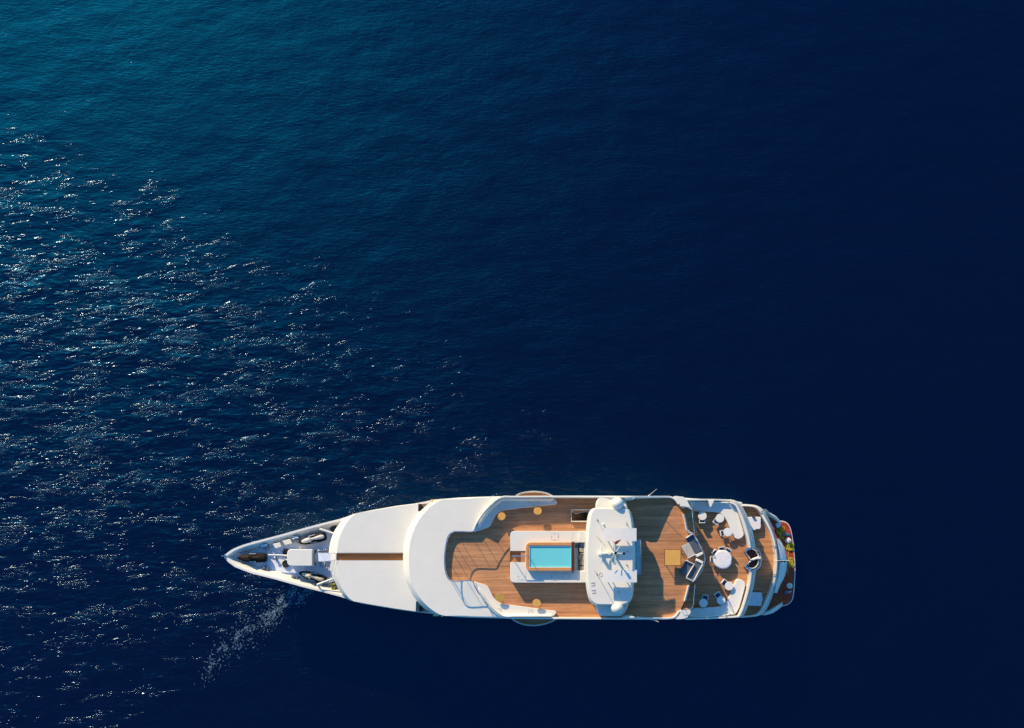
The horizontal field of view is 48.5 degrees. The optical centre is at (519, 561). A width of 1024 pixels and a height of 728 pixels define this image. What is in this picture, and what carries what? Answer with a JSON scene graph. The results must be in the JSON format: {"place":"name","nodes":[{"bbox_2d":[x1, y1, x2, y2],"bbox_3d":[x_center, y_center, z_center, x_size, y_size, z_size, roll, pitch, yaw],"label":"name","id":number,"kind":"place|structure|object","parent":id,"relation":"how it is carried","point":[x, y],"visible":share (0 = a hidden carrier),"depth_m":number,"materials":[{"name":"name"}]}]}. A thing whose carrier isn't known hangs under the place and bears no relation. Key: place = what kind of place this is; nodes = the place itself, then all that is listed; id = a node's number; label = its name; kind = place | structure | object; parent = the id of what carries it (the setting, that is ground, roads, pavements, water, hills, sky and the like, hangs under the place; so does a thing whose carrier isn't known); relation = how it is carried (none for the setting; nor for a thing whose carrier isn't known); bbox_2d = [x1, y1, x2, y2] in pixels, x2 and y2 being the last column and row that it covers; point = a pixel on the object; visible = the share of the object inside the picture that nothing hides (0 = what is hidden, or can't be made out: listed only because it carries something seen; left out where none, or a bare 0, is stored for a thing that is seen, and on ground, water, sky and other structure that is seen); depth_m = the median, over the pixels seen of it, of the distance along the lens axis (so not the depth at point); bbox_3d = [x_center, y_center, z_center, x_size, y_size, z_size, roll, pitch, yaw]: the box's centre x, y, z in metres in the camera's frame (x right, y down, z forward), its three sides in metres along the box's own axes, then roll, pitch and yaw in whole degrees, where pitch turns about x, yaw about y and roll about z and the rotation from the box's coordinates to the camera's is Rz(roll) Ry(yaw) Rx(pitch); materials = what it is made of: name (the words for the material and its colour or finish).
{"place":"outdoors","nodes":[
{"label":"outdoors","id":0,"kind":"place"},
{"bbox_2d":[0,0,1023,727],"bbox_3d":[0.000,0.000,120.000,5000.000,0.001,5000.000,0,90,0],"label":"water","id":1,"kind":"structure","parent":0,"point":[270,268],"depth_m":120.00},
{"bbox_2d":[201,585,316,680],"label":"foam","id":2,"kind":"object","parent":1,"relation":"on","point":[261,619],"visible":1,"depth_m":119.97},
{"bbox_2d":[222,491,794,625],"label":"motor yacht","id":3,"kind":"object","parent":1,"relation":"on","point":[580,557],"visible":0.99,"depth_m":111.20,"materials":[{"name":"paint"}]},
{"bbox_2d":[237,553,267,562],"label":"covered jet ski","id":4,"kind":"object","parent":3,"relation":"on","point":[255,557],"visible":1,"depth_m":113.89,"materials":[{"name":"brown fabric"}]},
{"bbox_2d":[298,532,326,544],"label":"covered jet ski","id":5,"kind":"object","parent":3,"relation":"on","point":[315,538],"visible":1,"depth_m":113.89,"materials":[{"name":"white plastic"}]},
{"bbox_2d":[299,571,326,583],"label":"covered jet ski","id":6,"kind":"object","parent":3,"relation":"on","point":[313,577],"visible":1,"depth_m":113.89,"materials":[{"name":"white plastic"}]},
{"bbox_2d":[330,583,336,589],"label":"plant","id":7,"kind":"object","parent":3,"relation":"on","point":[333,586],"visible":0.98,"depth_m":114.15,"materials":[{"name":"green plant"}]},
{"bbox_2d":[495,594,503,600],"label":"oval table","id":8,"kind":"object","parent":3,"relation":"on","point":[499,597],"visible":1,"depth_m":110.26,"materials":[{"name":"wood"}]},
{"bbox_2d":[498,512,505,519],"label":"oval table","id":9,"kind":"object","parent":3,"relation":"on","point":[501,516],"visible":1,"depth_m":110.26,"materials":[{"name":"wood"}]},
{"bbox_2d":[533,599,540,606],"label":"oval table","id":10,"kind":"object","parent":3,"relation":"on","point":[536,602],"visible":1,"depth_m":110.26,"materials":[{"name":"wood"}]},
{"bbox_2d":[534,507,541,514],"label":"oval table","id":11,"kind":"object","parent":3,"relation":"on","point":[537,510],"visible":1,"depth_m":110.26,"materials":[{"name":"wood"}]},
{"bbox_2d":[664,549,681,565],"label":"square table","id":12,"kind":"object","parent":3,"relation":"on","point":[672,557],"visible":1,"depth_m":110.09,"materials":[{"name":"wood"}]},
{"bbox_2d":[679,560,694,576],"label":"shell sofa","id":13,"kind":"object","parent":3,"relation":"on","point":[686,568],"visible":1,"depth_m":110.75,"materials":[{"name":"fabric"}]},
{"bbox_2d":[680,542,695,558],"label":"shell sofa","id":14,"kind":"object","parent":3,"relation":"on","point":[687,549],"visible":1,"depth_m":110.75,"materials":[{"name":"fabric"}]},
{"bbox_2d":[685,558,702,581],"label":"shell sofa","id":15,"kind":"object","parent":3,"relation":"on","point":[694,572],"visible":1,"depth_m":110.75,"materials":[{"name":"fabric"}]},
{"bbox_2d":[686,533,702,556],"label":"shell sofa","id":16,"kind":"object","parent":3,"relation":"on","point":[691,539],"visible":1,"depth_m":110.75,"materials":[{"name":"fabric"}]},
{"bbox_2d":[698,512,706,519],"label":"cafe table","id":17,"kind":"object","parent":3,"relation":"on","point":[702,515],"visible":1,"depth_m":113.06,"materials":[{"name":"metal"}]},
{"bbox_2d":[699,599,707,606],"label":"cafe table","id":18,"kind":"object","parent":3,"relation":"on","point":[703,602],"visible":1,"depth_m":113.06,"materials":[{"name":"metal"}]},
{"bbox_2d":[713,591,721,598],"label":"deck chair","id":19,"kind":"object","parent":3,"relation":"on","point":[716,594],"visible":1,"depth_m":113.33,"materials":[{"name":"blue fabric"}]},
{"bbox_2d":[716,514,723,521],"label":"cafe table","id":20,"kind":"object","parent":3,"relation":"on","point":[719,517],"visible":1,"depth_m":113.06,"materials":[{"name":"metal"}]},
{"bbox_2d":[717,596,724,604],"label":"cafe table","id":21,"kind":"object","parent":3,"relation":"on","point":[720,600],"visible":1,"depth_m":113.06,"materials":[{"name":"metal"}]},
{"bbox_2d":[713,550,731,568],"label":"dining table","id":22,"kind":"object","parent":3,"relation":"on","point":[722,559],"visible":1,"depth_m":113.03,"materials":[{"name":"white fabric"}]},
{"bbox_2d":[723,528,731,535],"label":"cafe table","id":23,"kind":"object","parent":3,"relation":"on","point":[727,531],"visible":1,"depth_m":113.06,"materials":[{"name":"metal"}]},
{"bbox_2d":[725,582,732,589],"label":"cafe table","id":24,"kind":"object","parent":3,"relation":"on","point":[728,585],"visible":1,"depth_m":113.06,"materials":[{"name":"metal"}]},
{"bbox_2d":[748,516,760,529],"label":"sunbed","id":25,"kind":"object","parent":3,"relation":"on","point":[755,522],"visible":0.88,"depth_m":115.85,"materials":[{"name":"white fabric"}]},
{"bbox_2d":[748,592,762,605],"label":"sunbed","id":26,"kind":"object","parent":3,"relation":"on","point":[756,598],"visible":0.83,"depth_m":115.85,"materials":[{"name":"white fabric"}]},
{"bbox_2d":[776,527,788,544],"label":"potted plant","id":27,"kind":"object","parent":3,"relation":"on","point":[779,532],"visible":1,"depth_m":118.89,"materials":[{"name":"green plant"}]},
{"bbox_2d":[784,543,793,556],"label":"potted plant","id":28,"kind":"object","parent":3,"relation":"on","point":[791,548],"visible":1,"depth_m":118.88,"materials":[{"name":"plant"}]},
{"bbox_2d":[787,557,794,573],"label":"potted plant","id":29,"kind":"object","parent":3,"relation":"on","point":[789,562],"visible":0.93,"depth_m":118.89,"materials":[{"name":"plant"}]}
]}

